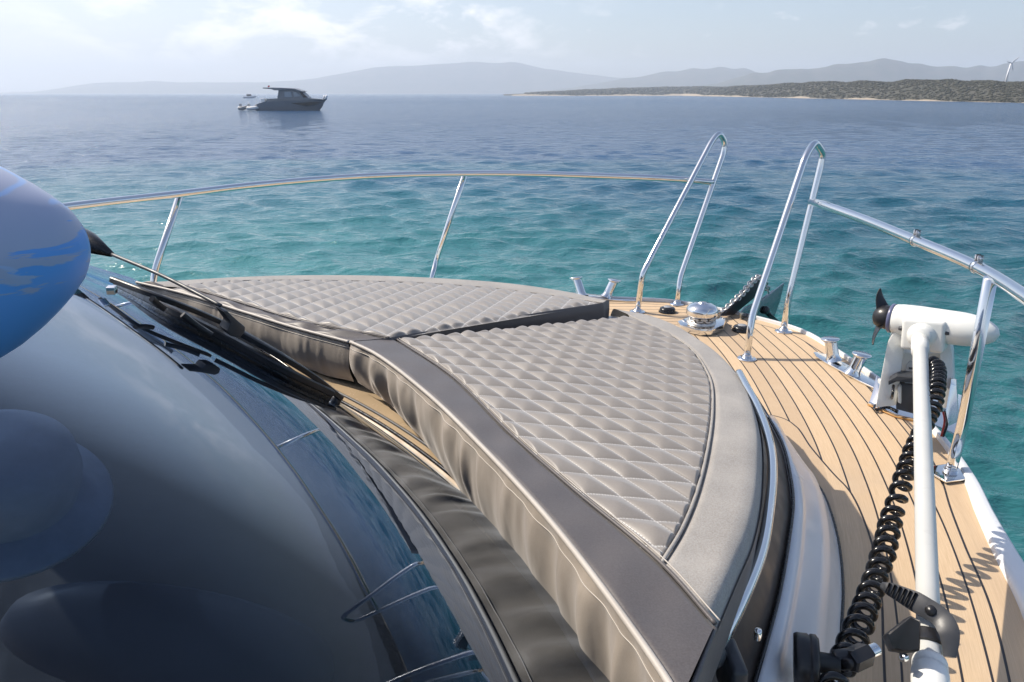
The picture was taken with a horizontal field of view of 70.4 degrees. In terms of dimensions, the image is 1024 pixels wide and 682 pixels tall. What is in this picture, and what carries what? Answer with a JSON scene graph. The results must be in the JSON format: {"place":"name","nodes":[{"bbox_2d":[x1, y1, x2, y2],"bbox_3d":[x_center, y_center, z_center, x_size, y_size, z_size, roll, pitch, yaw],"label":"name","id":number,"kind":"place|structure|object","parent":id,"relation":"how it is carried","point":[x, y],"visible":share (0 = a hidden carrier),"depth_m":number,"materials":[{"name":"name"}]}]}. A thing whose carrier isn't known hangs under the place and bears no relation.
{"place":"outdoors","nodes":[
{"label":"outdoors","id":0,"kind":"place"},
{"bbox_2d":[0,62,622,93],"bbox_3d":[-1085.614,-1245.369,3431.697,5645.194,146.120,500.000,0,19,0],"label":"hills","id":1,"kind":"structure","parent":0,"point":[485,78],"depth_m":3312.16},
{"bbox_2d":[0,94,1023,560],"bbox_3d":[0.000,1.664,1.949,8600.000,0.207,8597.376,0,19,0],"label":"sea","id":2,"kind":"structure","parent":0,"point":[948,174],"depth_m":16.61,"materials":[{"name":"liquid"}]},
{"bbox_2d":[238,104,246,109],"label":"inflatable dinghy","id":3,"kind":"object","parent":2,"relation":"on","point":[240,107],"visible":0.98,"depth_m":98.62,"materials":[{"name":"grey rubber"}]},
{"bbox_2d":[243,94,255,97],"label":"boat","id":4,"kind":"object","parent":2,"relation":"on","point":[248,96],"visible":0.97,"depth_m":365.81,"materials":[{"name":"white"}]},
{"bbox_2d":[246,104,258,109],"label":"inflatable dinghy","id":5,"kind":"object","parent":2,"relation":"on","point":[248,107],"visible":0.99,"depth_m":98.58,"materials":[{"name":"white rubber"}]},
{"bbox_2d":[255,85,327,110],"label":"cabin cruiser","id":6,"kind":"object","parent":2,"relation":"on","point":[291,99],"visible":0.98,"depth_m":98.50,"materials":[{"name":"grey paint"}]},
{"bbox_2d":[284,92,291,96],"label":"side window","id":7,"kind":"structure","parent":6,"relation":"in","point":[286,94],"depth_m":98.33,"materials":[{"name":"grey glass"}]},
{"bbox_2d":[0,265,1023,681],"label":"yacht","id":8,"kind":"object","parent":2,"relation":"on","point":[178,503],"visible":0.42,"depth_m":0.67,"materials":[{"name":"brown wood"}]},
{"bbox_2d":[0,166,90,357],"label":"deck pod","id":9,"kind":"object","parent":8,"relation":"attached to","point":[45,253],"visible":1,"depth_m":0.33,"materials":[{"name":"blue plastic"}]},
{"bbox_2d":[84,228,222,306],"bbox_3d":[-0.618,-0.147,1.136,0.513,0.111,0.040,11,22,29],"label":"whip aerial","id":10,"kind":"object","parent":8,"relation":"attached to","point":[98,246],"visible":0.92,"depth_m":1.13,"materials":[{"name":"grey plastic"}]},
{"bbox_2d":[106,277,343,403],"bbox_3d":[-0.536,-0.039,1.342,0.343,0.299,0.685,-10,21,-27],"label":"windscreen wiper","id":11,"kind":"object","parent":8,"relation":"attached to","point":[232,327],"visible":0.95,"depth_m":1.12,"materials":[{"name":"black rubber"}]},
{"bbox_2d":[135,275,608,381],"bbox_3d":[-0.416,-0.117,2.337,1.220,0.226,0.962,-17,25,-41],"label":"sun pad cushion","id":12,"kind":"object","parent":8,"relation":"on","point":[345,309],"visible":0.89,"depth_m":2.12,"materials":[{"name":"grey leather"}]},
{"bbox_2d":[62,131,727,313],"bbox_3d":[-0.644,-0.401,2.832,3.386,0.748,0.979,-12,22,-30],"label":"guard rail","id":13,"kind":"object","parent":8,"relation":"on","point":[178,195],"visible":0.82,"depth_m":3.22,"materials":[{"name":"silver metal"}]},
{"bbox_2d":[349,309,763,681],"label":"sun pad cushion","id":14,"kind":"object","parent":8,"relation":"on","point":[606,475],"visible":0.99,"depth_m":1.18,"materials":[{"name":"grey leather"}]},
{"bbox_2d":[569,276,635,301],"bbox_3d":[0.392,-0.240,3.353,0.366,0.108,0.106,5,19,13],"label":"mooring bollard","id":15,"kind":"object","parent":8,"relation":"on","point":[608,292],"visible":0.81,"depth_m":3.33,"materials":[{"name":"silver metal"}]},
{"bbox_2d":[658,305,675,313],"bbox_3d":[0.676,-0.139,3.153,0.076,0.025,0.076,0,19,0],"label":"foot switch","id":16,"kind":"object","parent":8,"relation":"on","point":[666,309],"visible":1,"depth_m":3.13,"materials":[{"name":"black rubber"}]},
{"bbox_2d":[677,301,725,334],"bbox_3d":[0.779,-0.108,2.927,0.219,0.112,0.160,-18,26,-42],"label":"windlass","id":17,"kind":"object","parent":8,"relation":"on","point":[699,310],"visible":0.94,"depth_m":2.87,"materials":[{"name":"silver metal"}]},
{"bbox_2d":[689,274,769,323],"bbox_3d":[0.952,-0.184,3.081,0.089,0.132,0.655,16,25,40],"label":"anchor chain","id":18,"kind":"object","parent":17,"relation":"attached to","point":[750,284],"visible":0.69,"depth_m":3.11,"materials":[{"name":"silver metal"}]},
{"bbox_2d":[732,324,746,333],"bbox_3d":[0.920,-0.053,2.903,0.076,0.025,0.076,0,19,0],"label":"foot switch","id":19,"kind":"object","parent":8,"relation":"on","point":[739,328],"visible":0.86,"depth_m":2.88,"materials":[{"name":"black rubber"}]},
{"bbox_2d":[716,369,777,681],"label":"handrail","id":20,"kind":"object","parent":8,"relation":"attached to","point":[731,667],"visible":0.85,"depth_m":1.06,"materials":[{"name":"silver metal"}]},
{"bbox_2d":[712,422,790,681],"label":"side window","id":21,"kind":"structure","parent":8,"relation":"in","point":[758,612],"depth_m":1.16,"materials":[{"name":"black glass"}]},
{"bbox_2d":[720,278,783,320],"bbox_3d":[1.090,-0.160,3.235,0.137,0.246,0.583,18,25,41],"label":"anchor","id":22,"kind":"object","parent":8,"relation":"attached to","point":[769,304],"visible":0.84,"depth_m":3.17,"materials":[{"name":"grey metal"}]},
{"bbox_2d":[813,336,879,388],"bbox_3d":[1.146,0.064,2.462,0.079,0.089,0.377,-4,19,-12],"label":"mooring bollard","id":23,"kind":"object","parent":8,"relation":"on","point":[831,357],"visible":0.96,"depth_m":2.45,"materials":[{"name":"silver metal"}]},
{"bbox_2d":[737,140,1023,482],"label":"guard rail","id":24,"kind":"object","parent":8,"relation":"on","point":[949,471],"visible":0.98,"depth_m":1.81,"materials":[{"name":"silver metal"}]},
{"bbox_2d":[909,229,920,246],"bbox_3d":[1.044,-0.265,1.873,0.031,0.044,0.020,0,19,0],"label":"rail clip","id":25,"kind":"object","parent":24,"relation":"attached to","point":[916,232],"visible":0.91,"depth_m":1.87,"materials":[{"name":"silver metal"}]},
{"bbox_2d":[968,254,984,274],"bbox_3d":[1.037,-0.170,1.615,0.031,0.044,0.020,0,19,0],"label":"rail clip","id":26,"kind":"object","parent":24,"relation":"attached to","point":[978,258],"visible":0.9,"depth_m":1.61,"materials":[{"name":"silver metal"}]},
{"bbox_2d":[867,288,999,681],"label":"trolling motor","id":27,"kind":"object","parent":8,"relation":"on","point":[919,336],"visible":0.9,"depth_m":1.81,"materials":[{"name":"white paint"}]},
{"bbox_2d":[793,582,959,681],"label":"shaft bracket","id":28,"kind":"object","parent":27,"relation":"attached to","point":[811,662],"visible":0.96,"depth_m":1.02,"materials":[{"name":"black plastic"}]},
{"bbox_2d":[818,356,946,681],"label":"coiled cable","id":29,"kind":"object","parent":27,"relation":"attached to","point":[937,391],"visible":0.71,"depth_m":1.30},
{"bbox_2d":[873,384,898,411],"bbox_3d":[1.044,0.158,2.036,0.069,0.174,0.305,12,22,32],"label":"power wire","id":30,"kind":"object","parent":27,"relation":"attached to","point":[891,397],"visible":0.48,"depth_m":2.15,"materials":[{"name":"black rubber"}]},
{"bbox_2d":[940,408,948,436],"bbox_3d":[1.137,0.208,1.919,0.024,0.131,0.188,14,24,36],"label":"power wire","id":31,"kind":"object","parent":27,"relation":"attached to","point":[945,426],"visible":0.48,"depth_m":1.97,"materials":[{"name":"red rubber"}]},
{"bbox_2d":[0,0,1023,92],"label":"sky","id":32,"kind":"structure","parent":0,"point":[45,44],"materials":[{"name":"white"}]},
{"bbox_2d":[539,67,757,91],"bbox_3d":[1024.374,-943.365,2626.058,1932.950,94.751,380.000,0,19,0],"label":"hills","id":33,"kind":"structure","parent":0,"point":[690,77],"depth_m":2561.57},
{"bbox_2d":[503,80,1023,101],"bbox_3d":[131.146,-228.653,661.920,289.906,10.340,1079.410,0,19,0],"label":"coast","id":34,"kind":"structure","parent":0,"point":[906,98],"depth_m":278.59},
{"bbox_2d":[524,78,1023,102],"bbox_3d":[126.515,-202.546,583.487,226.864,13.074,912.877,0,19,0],"label":"coastal scrub","id":35,"kind":"object","parent":34,"relation":"on","point":[963,84],"visible":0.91,"depth_m":331.48,"materials":[{"name":"green plant"}]},
{"bbox_2d":[1005,57,1018,81],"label":"wind turbine","id":36,"kind":"object","parent":34,"relation":"on","point":[1010,65],"visible":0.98,"depth_m":244.12,"materials":[{"name":"white metal"}]},
{"bbox_2d":[512,94,1023,102],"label":"beach","id":37,"kind":"structure","parent":0,"point":[717,95],"depth_m":688.68,"materials":[{"name":"beige sand"}]},
{"bbox_2d":[702,58,1023,86],"bbox_3d":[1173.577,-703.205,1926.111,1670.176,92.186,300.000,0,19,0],"label":"hills","id":38,"kind":"structure","parent":0,"point":[885,70],"depth_m":1875.50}
]}

